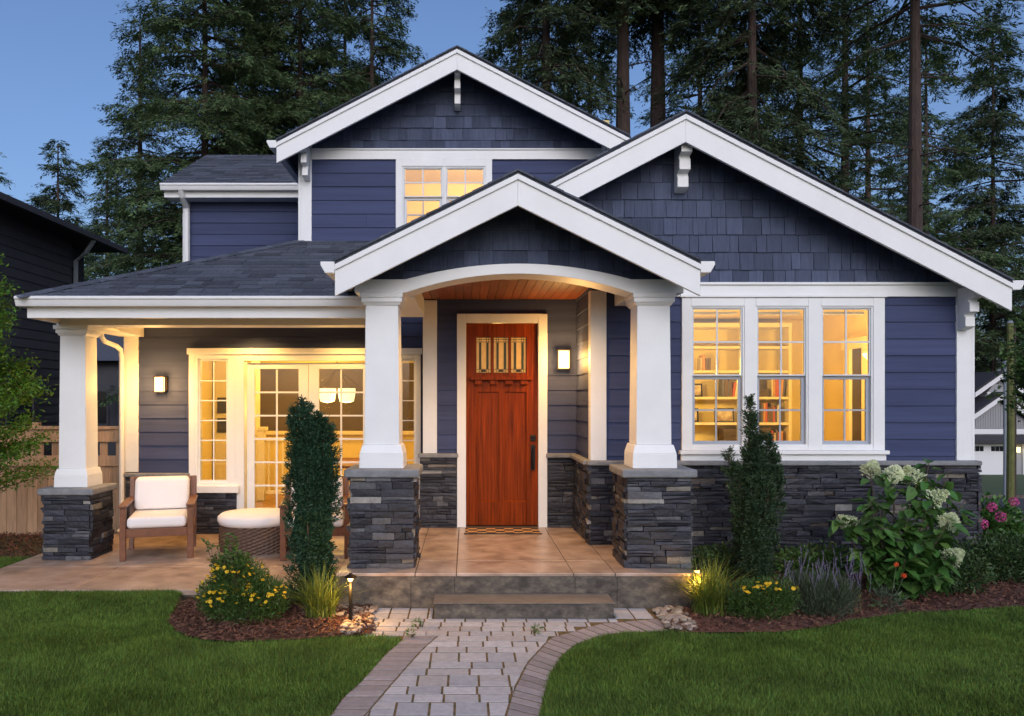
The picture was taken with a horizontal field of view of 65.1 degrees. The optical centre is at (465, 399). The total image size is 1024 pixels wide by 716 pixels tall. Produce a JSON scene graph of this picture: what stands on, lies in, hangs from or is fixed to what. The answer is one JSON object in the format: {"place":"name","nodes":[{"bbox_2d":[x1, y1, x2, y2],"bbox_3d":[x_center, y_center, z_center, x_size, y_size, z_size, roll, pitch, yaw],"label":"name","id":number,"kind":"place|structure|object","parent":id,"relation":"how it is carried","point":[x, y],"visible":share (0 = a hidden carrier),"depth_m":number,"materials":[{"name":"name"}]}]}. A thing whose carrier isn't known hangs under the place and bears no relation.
{"place":"outdoors","nodes":[
{"label":"outdoors","id":0,"kind":"place"},
{"bbox_2d":[215,361,259,501],"bbox_3d":[-3.850,0.520,13.469,0.600,2.400,0.662,0,0,0],"label":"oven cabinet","id":1,"kind":"object","parent":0,"point":[220,414],"visible":0.27,"depth_m":13.20,"materials":[{"name":"beige wood"}]},
{"bbox_2d":[411,617,423,626],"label":"weed","id":2,"kind":"object","parent":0,"point":[414,621],"visible":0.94,"depth_m":6.45,"materials":[{"name":"green plant"}]},
{"bbox_2d":[330,608,663,715],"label":"paver path","id":3,"kind":"structure","parent":0,"point":[430,684],"depth_m":5.66,"materials":[{"name":"grey stone"}]},
{"bbox_2d":[332,619,667,715],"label":"path border","id":4,"kind":"object","parent":3,"relation":"on","point":[388,668],"visible":0.67,"depth_m":5.46,"materials":[{"name":"grey stone"}]},
{"bbox_2d":[531,622,543,633],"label":"weed","id":5,"kind":"object","parent":3,"relation":"on","point":[535,629],"visible":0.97,"depth_m":6.29,"materials":[{"name":"green plant"}]},
{"bbox_2d":[0,526,1023,715],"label":"ground","id":6,"kind":"structure","parent":0,"point":[20,548],"depth_m":5.99,"materials":[{"name":"green plant"}]},
{"bbox_2d":[0,152,14,195],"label":"fir tree","id":7,"kind":"object","parent":6,"relation":"on","point":[3,179],"visible":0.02,"depth_m":46.03,"materials":[{"name":"green plant"}]},
{"bbox_2d":[0,253,58,492],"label":"young tree","id":8,"kind":"object","parent":6,"relation":"on","point":[25,392],"visible":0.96,"depth_m":8.87,"materials":[{"name":"green plant"}]},
{"bbox_2d":[26,139,99,275],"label":"fir tree","id":9,"kind":"object","parent":6,"relation":"on","point":[51,205],"visible":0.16,"depth_m":47.96,"materials":[{"name":"green plant"}]},
{"bbox_2d":[0,422,126,534],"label":"wooden fence","id":10,"kind":"object","parent":6,"relation":"on","point":[20,510],"visible":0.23,"depth_m":10.72,"materials":[{"name":"brown wood"}]},
{"bbox_2d":[0,192,127,455],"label":"neighbor house","id":11,"kind":"structure","parent":6,"relation":"on","point":[40,249],"depth_m":13.78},
{"bbox_2d":[5,360,35,455],"bbox_3d":[-7.367,0.190,13.250,0.033,1.680,0.880,0,0,0],"label":"window","id":12,"kind":"structure","parent":11,"relation":"in","point":[21,408],"depth_m":13.33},
{"bbox_2d":[72,263,81,283],"bbox_3d":[-7.617,-2.010,15.475,0.033,1.280,0.730,0,0,0],"label":"window","id":13,"kind":"structure","parent":11,"relation":"in","point":[79,267],"depth_m":15.75,"materials":[{"name":"black glass"}]},
{"bbox_2d":[79,147,133,280],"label":"fir tree","id":14,"kind":"object","parent":6,"relation":"on","point":[95,224],"visible":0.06,"depth_m":43.81,"materials":[{"name":"green plant"}]},
{"bbox_2d":[97,334,123,455],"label":"neighbor house","id":15,"kind":"structure","parent":6,"relation":"on","point":[107,369],"depth_m":26.00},
{"bbox_2d":[97,389,108,425],"bbox_3d":[-12.100,0.240,25.979,1.000,1.200,0.038,0,0,0],"label":"window","id":16,"kind":"structure","parent":15,"relation":"in","point":[102,413],"depth_m":25.96,"materials":[{"name":"black glass"}]},
{"bbox_2d":[75,21,185,277],"bbox_3d":[-15.465,-7.409,38.121,7.025,21.498,7.404,0,0,0],"label":"fir tree","id":17,"kind":"object","parent":6,"relation":"on","point":[138,141],"visible":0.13,"depth_m":37.56,"materials":[{"name":"green plant"}]},
{"bbox_2d":[63,0,304,408],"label":"fir tree","id":18,"kind":"object","parent":6,"relation":"on","point":[209,118],"visible":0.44,"depth_m":29.04,"materials":[{"name":"green plant"}]},
{"bbox_2d":[0,556,402,715],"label":"lawn grass","id":19,"kind":"structure","parent":6,"relation":"on","point":[24,642],"depth_m":5.57,"materials":[{"name":"green plant"}]},
{"bbox_2d":[114,532,298,598],"bbox_3d":[-2.987,1.868,8.950,3.665,0.244,3.220,0,0,0],"label":"patio base","id":20,"kind":"object","parent":6,"relation":"on","point":[193,595],"visible":0.08,"depth_m":7.34,"materials":[{"name":"concrete"}]},
{"bbox_2d":[0,533,346,594],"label":"patio floor","id":21,"kind":"structure","parent":20,"relation":"on","point":[161,563],"depth_m":8.26,"materials":[{"name":"beige tile"}]},
{"bbox_2d":[118,475,197,561],"bbox_3d":[-3.486,1.321,9.125,0.776,0.838,0.934,0,0,-16],"label":"armchair","id":22,"kind":"object","parent":21,"relation":"on","point":[160,506],"visible":1,"depth_m":9.13,"materials":[{"name":"white fabric"}]},
{"bbox_2d":[217,508,294,555],"bbox_3d":[-2.440,1.529,9.360,0.900,0.472,0.900,0,0,0],"label":"ottoman","id":23,"kind":"object","parent":21,"relation":"on","point":[256,531],"visible":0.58,"depth_m":8.99,"materials":[{"name":"brown wicker"}]},
{"bbox_2d":[279,476,349,560],"bbox_3d":[-1.709,1.321,9.136,0.776,0.838,0.934,0,0,-9],"label":"armchair","id":24,"kind":"object","parent":21,"relation":"on","point":[340,528],"visible":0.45,"depth_m":8.76,"materials":[{"name":"brown wood"}]},
{"bbox_2d":[152,0,315,226],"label":"fir tree","id":25,"kind":"object","parent":6,"relation":"on","point":[294,126],"visible":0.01,"depth_m":39.58,"materials":[{"name":"green plant"}]},
{"bbox_2d":[166,596,375,642],"bbox_3d":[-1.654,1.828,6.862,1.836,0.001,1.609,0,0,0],"label":"mulch bed","id":26,"kind":"object","parent":6,"relation":"on","point":[275,638],"visible":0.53,"depth_m":6.29,"materials":[{"name":"brown wood"}]},
{"bbox_2d":[194,533,293,626],"bbox_3d":[-1.831,1.495,6.621,0.815,0.760,0.633,0,0,0],"label":"potentilla shrub","id":27,"kind":"object","parent":26,"relation":"on","point":[231,591],"visible":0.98,"depth_m":6.55,"materials":[{"name":"green plant"}]},
{"bbox_2d":[280,394,343,601],"bbox_3d":[-1.385,0.916,7.170,0.524,1.950,0.513,0,0,38],"label":"columnar yew","id":28,"kind":"object","parent":26,"relation":"on","point":[310,453],"visible":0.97,"depth_m":7.11,"materials":[{"name":"green plant"}]},
{"bbox_2d":[279,560,383,619],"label":"ornamental grass","id":29,"kind":"object","parent":26,"relation":"on","point":[321,602],"depth_m":6.67,"materials":[{"name":"green plant"}]},
{"bbox_2d":[344,573,356,620],"bbox_3d":[-0.946,1.677,6.550,0.110,0.525,0.110,0,0,0],"label":"path lamp","id":30,"kind":"object","parent":26,"relation":"on","point":[350,576],"visible":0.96,"depth_m":6.54,"materials":[{"name":"black metal"}]},
{"bbox_2d":[174,0,375,262],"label":"fir tree","id":31,"kind":"object","parent":6,"relation":"on","point":[301,23],"visible":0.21,"depth_m":32.01,"materials":[{"name":"green plant"}]},
{"bbox_2d":[303,0,391,118],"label":"fir tree","id":32,"kind":"object","parent":6,"relation":"on","point":[351,4],"visible":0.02,"depth_m":43.62,"materials":[{"name":"green plant"}]},
{"bbox_2d":[308,0,427,111],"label":"fir tree","id":33,"kind":"object","parent":6,"relation":"on","point":[388,50],"visible":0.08,"depth_m":35.97,"materials":[{"name":"green plant"}]},
{"bbox_2d":[300,603,697,634],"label":"river pebbles","id":34,"kind":"object","parent":6,"relation":"on","point":[676,614],"visible":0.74,"depth_m":6.63,"materials":[{"name":"beige stone"}]},
{"bbox_2d":[336,528,693,592],"bbox_3d":[0.475,1.762,8.383,3.242,0.455,2.614,0,0,0],"label":"porch base","id":35,"kind":"object","parent":6,"relation":"on","point":[512,576],"visible":0.07,"depth_m":7.08,"materials":[{"name":"concrete"}]},
{"bbox_2d":[336,577,702,608],"bbox_3d":[0.475,1.727,7.068,3.246,0.326,0.004,0,0,0],"label":"porch riser","id":36,"kind":"object","parent":35,"relation":"attached to","point":[622,592],"visible":0.43,"depth_m":7.07,"materials":[{"name":"stone"}]},
{"bbox_2d":[337,527,702,575],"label":"porch floor","id":37,"kind":"structure","parent":35,"relation":"on","point":[509,555],"depth_m":7.77,"materials":[{"name":"beige tile"}]},
{"bbox_2d":[464,528,541,533],"bbox_3d":[0.421,1.519,9.293,0.890,0.018,0.375,0,0,0],"label":"doormat","id":38,"kind":"object","parent":37,"relation":"on","point":[502,531],"visible":1,"depth_m":9.19,"materials":[{"name":"brown fabric"}]},
{"bbox_2d":[11,45,1023,572],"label":"house","id":39,"kind":"structure","parent":6,"relation":"on","point":[381,243],"depth_m":8.50,"materials":[{"name":"blue wood"}]},
{"bbox_2d":[153,376,167,391],"bbox_3d":[-3.964,-0.205,10.380,0.151,0.209,0.123,0,0,0],"label":"wall lamp","id":40,"kind":"object","parent":39,"relation":"attached to","point":[160,383],"visible":1,"depth_m":10.34,"materials":[{"name":"white glass"}]},
{"bbox_2d":[247,363,308,507],"bbox_3d":[-2.465,0.618,10.483,0.798,2.204,0.045,0,0,0],"label":"french door","id":41,"kind":"structure","parent":39,"relation":"in","point":[303,368],"depth_m":10.46,"materials":[{"name":"white paint"}]},
{"bbox_2d":[309,363,364,475],"bbox_3d":[-1.644,0.618,10.483,0.829,2.204,0.045,0,0,0],"label":"french door","id":42,"kind":"structure","parent":39,"relation":"in","point":[314,368],"depth_m":10.46,"materials":[{"name":"white paint"}]},
{"bbox_2d":[320,361,358,402],"bbox_3d":[-2.000,-0.435,12.400,0.687,0.950,0.270,0,0,0],"label":"chandelier","id":43,"kind":"object","parent":39,"relation":"hanging from","point":[330,397],"visible":0.66,"depth_m":12.30,"materials":[{"name":"white glass"}]},
{"bbox_2d":[332,458,358,469],"bbox_3d":[-1.650,1.340,12.500,1.300,0.760,1.600,0,0,0],"label":"dining table","id":44,"kind":"object","parent":39,"relation":"on","point":[346,465],"depth_m":12.10,"materials":[{"name":"brown wood"}]},
{"bbox_2d":[402,166,442,224],"bbox_3d":[-0.562,-2.613,10.476,0.536,0.866,0.088,0,0,0],"label":"window","id":45,"kind":"structure","parent":39,"relation":"in","point":[422,198],"depth_m":10.45,"materials":[{"name":"white paint"}]},
{"bbox_2d":[445,166,485,203],"bbox_3d":[-0.010,-2.613,10.476,0.530,0.866,0.088,0,0,0],"label":"window","id":46,"kind":"structure","parent":39,"relation":"in","point":[447,198],"depth_m":10.45,"materials":[{"name":"white paint"}]},
{"bbox_2d":[466,323,537,524],"bbox_3d":[0.434,0.293,9.637,0.862,2.435,0.120,0,0,0],"label":"front door","id":47,"kind":"structure","parent":39,"relation":"in","point":[502,358],"depth_m":9.65,"materials":[{"name":"brown wood"}]},
{"bbox_2d":[556,349,570,368],"bbox_3d":[1.169,-0.485,9.553,0.170,0.236,0.138,0,0,0],"label":"wall lamp","id":48,"kind":"object","parent":39,"relation":"attached to","point":[563,358],"visible":1,"depth_m":9.50,"materials":[{"name":"white glass"}]},
{"bbox_2d":[691,306,743,445],"bbox_3d":[2.664,-0.252,8.516,0.567,1.482,0.088,0,0,0],"label":"window","id":49,"kind":"structure","parent":39,"relation":"in","point":[740,377],"depth_m":8.49,"materials":[{"name":"white paint"}]},
{"bbox_2d":[694,323,791,440],"bbox_3d":[3.680,0.220,11.390,1.760,2.600,0.400,0,0,0],"label":"bookcase","id":50,"kind":"object","parent":39,"relation":"on","point":[786,417],"visible":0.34,"depth_m":11.21,"materials":[{"name":"beige wood"}]},
{"bbox_2d":[695,384,702,396],"bbox_3d":[3.270,-0.139,11.342,0.160,0.190,0.015,0,-9,0],"label":"picture frame","id":51,"kind":"object","parent":50,"relation":"on","point":[698,391],"visible":0.59,"depth_m":11.34,"materials":[{"name":"black metal"}]},
{"bbox_2d":[697,358,701,369],"bbox_3d":[3.309,-0.506,11.334,0.020,0.179,0.172,-1,0,0],"label":"book","id":52,"kind":"object","parent":50,"relation":"on","point":[699,363],"visible":0.87,"depth_m":11.30,"materials":[{"name":"beige paper"}]},
{"bbox_2d":[699,355,704,369],"bbox_3d":[3.343,-0.524,11.334,0.040,0.216,0.172,-1,0,0],"label":"book","id":53,"kind":"object","parent":50,"relation":"on","point":[703,361],"visible":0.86,"depth_m":11.25,"materials":[{"name":"orange paper"}]},
{"bbox_2d":[718,379,724,396],"bbox_3d":[3.618,-0.167,11.334,0.034,0.243,0.172,1,0,0],"label":"book","id":54,"kind":"object","parent":50,"relation":"on","point":[721,384],"visible":1,"depth_m":11.28,"materials":[{"name":"brown paper"}]},
{"bbox_2d":[714,408,734,421],"bbox_3d":[3.660,0.216,11.343,0.280,0.200,0.015,0,-9,0],"label":"picture frame","id":55,"kind":"object","parent":50,"relation":"on","point":[725,416],"visible":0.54,"depth_m":11.34,"materials":[{"name":"black metal"}]},
{"bbox_2d":[724,379,727,396],"bbox_3d":[3.660,-0.167,11.334,0.041,0.243,0.172,1,0,0],"label":"book","id":56,"kind":"object","parent":50,"relation":"on","point":[726,389],"visible":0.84,"depth_m":11.25,"materials":[{"name":"brown paper"}]},
{"bbox_2d":[718,428,736,440],"bbox_3d":[3.760,0.534,11.365,0.288,0.260,0.279,0,0,0],"label":"storage box","id":57,"kind":"object","parent":50,"relation":"in","point":[727,434],"visible":0.6,"depth_m":11.24,"materials":[{"name":"brown paint"}]},
{"bbox_2d":[728,379,731,396],"bbox_3d":[3.722,-0.174,11.334,0.034,0.255,0.172,-1,0,0],"label":"book","id":58,"kind":"object","parent":50,"relation":"on","point":[730,388],"visible":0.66,"depth_m":11.25,"materials":[{"name":"brown paper"}]},
{"bbox_2d":[732,382,735,396],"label":"book","id":59,"kind":"object","parent":50,"relation":"in","point":[733,388],"visible":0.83,"depth_m":11.25,"materials":[{"name":"paper"}]},
{"bbox_2d":[759,404,762,421],"bbox_3d":[4.168,0.182,11.334,0.020,0.263,0.172,-1,0,0],"label":"book","id":60,"kind":"object","parent":50,"relation":"on","point":[761,413],"visible":0.53,"depth_m":11.26,"materials":[{"name":"paper"}]},
{"bbox_2d":[759,389,768,396],"bbox_3d":[4.140,-0.101,11.365,0.247,0.110,0.279,0,0,0],"label":"storage box","id":61,"kind":"object","parent":50,"relation":"in","point":[763,392],"visible":0.54,"depth_m":11.24,"materials":[{"name":"brown paint"}]},
{"bbox_2d":[767,379,772,396],"bbox_3d":[4.309,-0.184,11.334,0.020,0.276,0.172,0,0,0],"label":"book","id":62,"kind":"object","parent":50,"relation":"on","point":[770,384],"visible":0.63,"depth_m":11.29,"materials":[{"name":"beige paper"}]},
{"bbox_2d":[767,403,772,421],"bbox_3d":[4.302,0.179,11.334,0.035,0.270,0.172,1,0,0],"label":"book","id":63,"kind":"object","parent":50,"relation":"in","point":[770,405],"visible":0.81,"depth_m":11.25,"materials":[{"name":"orange paper"}]},
{"bbox_2d":[775,379,777,396],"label":"book","id":64,"kind":"object","parent":50,"relation":"in","point":[776,387],"visible":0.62,"depth_m":11.25,"materials":[{"name":"red paper"}]},
{"bbox_2d":[756,306,807,445],"bbox_3d":[3.344,-0.252,8.516,0.555,1.482,0.088,0,0,0],"label":"window","id":65,"kind":"structure","parent":39,"relation":"in","point":[803,377],"depth_m":8.49,"materials":[{"name":"white paint"}]},
{"bbox_2d":[821,306,872,445],"bbox_3d":[4.032,-0.252,8.516,0.555,1.482,0.088,0,0,0],"label":"window","id":66,"kind":"structure","parent":39,"relation":"in","point":[868,378],"depth_m":8.49,"materials":[{"name":"white paint"}]},
{"bbox_2d":[852,348,860,440],"bbox_3d":[5.038,0.425,10.260,0.017,2.170,0.320,0,0,0],"label":"inner door","id":67,"kind":"structure","parent":39,"relation":"in","point":[856,353],"depth_m":10.31,"materials":[{"name":"brown paint"}]},
{"bbox_2d":[476,3,560,95],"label":"fir tree","id":68,"kind":"object","parent":6,"relation":"on","point":[488,58],"visible":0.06,"depth_m":42.20,"materials":[{"name":"green plant"}]},
{"bbox_2d":[434,604,613,618],"bbox_3d":[0.488,1.817,6.897,1.514,0.205,0.334,0,0,0],"label":"step","id":69,"kind":"object","parent":6,"relation":"on","point":[523,611],"visible":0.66,"depth_m":6.73,"materials":[{"name":"concrete"}]},
{"bbox_2d":[433,593,614,603],"bbox_3d":[0.488,1.710,6.893,1.526,0.007,0.341,0,0,0],"label":"step tread","id":70,"kind":"object","parent":69,"relation":"on","point":[522,598],"visible":1,"depth_m":6.88,"materials":[{"name":"grey concrete"}]},
{"bbox_2d":[479,0,628,124],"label":"fir tree","id":71,"kind":"object","parent":6,"relation":"on","point":[551,58],"visible":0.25,"depth_m":27.57,"materials":[{"name":"green plant"}]},
{"bbox_2d":[552,0,645,137],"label":"fir tree","id":72,"kind":"object","parent":6,"relation":"on","point":[593,94],"visible":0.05,"depth_m":45.27,"materials":[{"name":"green plant"}]},
{"bbox_2d":[526,0,700,133],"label":"fir tree","id":73,"kind":"object","parent":6,"relation":"on","point":[623,120],"visible":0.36,"depth_m":28.85,"materials":[{"name":"green plant"}]},
{"bbox_2d":[556,0,761,127],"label":"fir tree","id":74,"kind":"object","parent":6,"relation":"on","point":[657,71],"visible":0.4,"depth_m":29.85,"materials":[{"name":"green plant"}]},
{"bbox_2d":[646,0,872,197],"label":"fir tree","id":75,"kind":"object","parent":6,"relation":"on","point":[738,112],"visible":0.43,"depth_m":26.81,"materials":[{"name":"green plant"}]},
{"bbox_2d":[664,557,1023,631],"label":"mulch bed","id":76,"kind":"object","parent":6,"relation":"on","point":[770,625],"visible":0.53,"depth_m":6.90,"materials":[{"name":"brown wood"}]},
{"bbox_2d":[691,565,701,604],"bbox_3d":[2.021,1.692,7.000,0.110,0.495,0.110,0,0,0],"label":"path lamp","id":77,"kind":"object","parent":76,"relation":"on","point":[694,567],"visible":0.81,"depth_m":6.99,"materials":[{"name":"black metal"}]},
{"bbox_2d":[691,540,742,581],"bbox_3d":[2.517,1.639,8.053,0.634,0.477,0.623,0,0,0],"label":"evergreen shrub","id":78,"kind":"object","parent":76,"relation":"on","point":[720,555],"visible":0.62,"depth_m":7.98,"materials":[{"name":"green plant"}]},
{"bbox_2d":[720,393,788,586],"bbox_3d":[2.768,0.907,7.681,0.682,1.966,0.469,0,0,0],"label":"columnar yew","id":79,"kind":"object","parent":76,"relation":"on","point":[758,477],"visible":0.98,"depth_m":7.63,"materials":[{"name":"green plant"}]},
{"bbox_2d":[723,573,801,621],"bbox_3d":[2.483,1.667,6.748,0.683,0.417,0.493,0,0,0],"label":"potentilla shrub","id":80,"kind":"object","parent":76,"relation":"on","point":[763,590],"visible":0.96,"depth_m":6.67,"materials":[{"name":"green plant"}]},
{"bbox_2d":[771,539,856,581],"bbox_3d":[3.437,1.635,7.943,0.892,0.481,0.646,0,0,0],"label":"evergreen shrub","id":81,"kind":"object","parent":76,"relation":"on","point":[816,555],"visible":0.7,"depth_m":7.88,"materials":[{"name":"green plant"}]},
{"bbox_2d":[778,547,871,619],"bbox_3d":[3.025,1.577,6.816,0.791,0.597,0.582,0,0,0],"label":"lavender","id":82,"kind":"object","parent":76,"relation":"on","point":[827,595],"visible":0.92,"depth_m":6.72,"materials":[{"name":"green plant"}]},
{"bbox_2d":[867,562,908,611],"bbox_3d":[3.682,1.656,6.967,0.386,0.476,0.330,0,0,0],"label":"poppy plant","id":83,"kind":"object","parent":76,"relation":"on","point":[898,602],"visible":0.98,"depth_m":6.96,"materials":[{"name":"green plant"}]},
{"bbox_2d":[826,458,977,601],"bbox_3d":[4.068,1.234,7.469,1.269,1.362,0.860,0,0,28],"label":"hydrangea","id":84,"kind":"object","parent":76,"relation":"on","point":[881,558],"visible":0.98,"depth_m":7.37,"materials":[{"name":"green plant"}]},
{"bbox_2d":[905,546,998,595],"bbox_3d":[4.596,1.637,7.701,1.014,0.483,0.668,0,0,0],"label":"evergreen shrub","id":85,"kind":"object","parent":76,"relation":"on","point":[966,571],"visible":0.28,"depth_m":7.55,"materials":[{"name":"green plant"}]},
{"bbox_2d":[942,530,1023,583],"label":"evergreen shrub","id":86,"kind":"object","parent":76,"relation":"on","point":[1009,565],"visible":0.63,"depth_m":8.10,"materials":[{"name":"green plant"}]},
{"bbox_2d":[980,492,1023,557],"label":"pink hydrangea","id":87,"kind":"object","parent":76,"relation":"on","point":[995,519],"visible":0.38,"depth_m":9.13,"materials":[{"name":"green plant"}]},
{"bbox_2d":[871,23,1023,359],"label":"fir tree","id":88,"kind":"object","parent":6,"relation":"on","point":[927,171],"visible":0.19,"depth_m":57.35,"materials":[{"name":"green plant"}]},
{"bbox_2d":[929,6,1023,384],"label":"fir tree","id":89,"kind":"object","parent":6,"relation":"on","point":[996,235],"visible":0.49,"depth_m":61.31,"materials":[{"name":"green plant"}]},
{"bbox_2d":[975,371,1023,474],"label":"garage house","id":90,"kind":"structure","parent":6,"relation":"on","point":[988,433],"depth_m":47.92,"materials":[{"name":"white wood"}]},
{"bbox_2d":[975,444,1002,474],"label":"garage door","id":91,"kind":"structure","parent":90,"relation":"in","point":[991,455],"depth_m":47.90,"materials":[{"name":"white"}]},
{"bbox_2d":[1022,444,1023,474],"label":"garage door","id":92,"kind":"structure","parent":90,"relation":"in","point":[1022,444],"depth_m":47.93,"materials":[{"name":"white"}]},
{"bbox_2d":[976,146,1023,369],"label":"fir tree","id":93,"kind":"object","parent":6,"relation":"on","point":[998,361],"visible":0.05,"depth_m":64.60,"materials":[{"name":"green plant"}]},
{"bbox_2d":[982,494,1023,520],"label":"kerb","id":94,"kind":"structure","parent":6,"relation":"on","point":[1017,496],"depth_m":24.30,"materials":[{"name":"concrete"}]},
{"bbox_2d":[986,310,1023,421],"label":"young tree","id":95,"kind":"object","parent":6,"relation":"on","point":[1019,377],"visible":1,"depth_m":17.28,"materials":[{"name":"green plant"}]},
{"bbox_2d":[1006,321,1016,507],"bbox_3d":[13.629,0.830,20.017,0.256,5.621,0.186,0,0,-31],"label":"trunk","id":96,"kind":"object","parent":6,"relation":"on","point":[1011,463],"visible":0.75,"depth_m":19.95,"materials":[{"name":"brown wood"}]},
{"bbox_2d":[0,0,1023,370],"label":"sky","id":97,"kind":"structure","parent":0,"point":[55,55],"materials":[{"name":"blue"}]},
{"bbox_2d":[658,550,778,616],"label":"ornamental grass","id":98,"kind":"object","parent":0,"point":[709,598],"depth_m":6.79,"materials":[{"name":"green plant"}]},
{"bbox_2d":[537,605,1023,715],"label":"lawn grass","id":99,"kind":"structure","parent":0,"point":[876,638],"depth_m":5.41,"materials":[{"name":"green plant"}]},
{"bbox_2d":[979,474,1023,493],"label":"lawn","id":100,"kind":"structure","parent":0,"point":[992,484],"depth_m":36.45,"materials":[{"name":"green plant"}]},
{"bbox_2d":[635,0,738,128],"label":"fir tree","id":101,"kind":"object","parent":100,"relation":"on","point":[674,61],"visible":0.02,"depth_m":41.94,"materials":[{"name":"green plant"}]},
{"bbox_2d":[715,0,886,197],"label":"fir tree","id":102,"kind":"object","parent":100,"relation":"on","point":[832,62],"visible":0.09,"depth_m":33.27,"materials":[{"name":"green plant"}]},
{"bbox_2d":[769,0,951,245],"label":"fir tree","id":103,"kind":"object","parent":100,"relation":"on","point":[851,106],"visible":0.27,"depth_m":32.30,"materials":[{"name":"green plant"}]},
{"bbox_2d":[765,0,1023,230],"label":"fir tree","id":104,"kind":"object","parent":100,"relation":"on","point":[917,37],"visible":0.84,"depth_m":26.41,"materials":[{"name":"green plant"}]},
{"bbox_2d":[827,0,964,233],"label":"fir tree","id":105,"kind":"object","parent":100,"relation":"on","point":[890,191],"visible":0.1,"depth_m":45.85,"materials":[{"name":"green plant"}]},
{"bbox_2d":[983,498,1023,513],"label":"street","id":106,"kind":"structure","parent":0,"point":[1021,504],"depth_m":21.62,"materials":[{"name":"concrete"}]},
{"bbox_2d":[1003,361,1006,498],"bbox_3d":[14.822,1.340,22.000,0.140,4.900,0.133,0,0,0],"label":"street lamp","id":107,"kind":"object","parent":106,"relation":"on","point":[1004,436],"visible":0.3,"depth_m":21.97,"materials":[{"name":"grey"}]},
{"label":"mulch bed","id":108,"kind":"structure","parent":0,"visible":0},
{"bbox_2d":[0,531,43,557],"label":"mulch chips","id":109,"kind":"object","parent":108,"relation":"on","point":[9,547],"visible":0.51,"depth_m":9.77,"materials":[{"name":"brown wood"}]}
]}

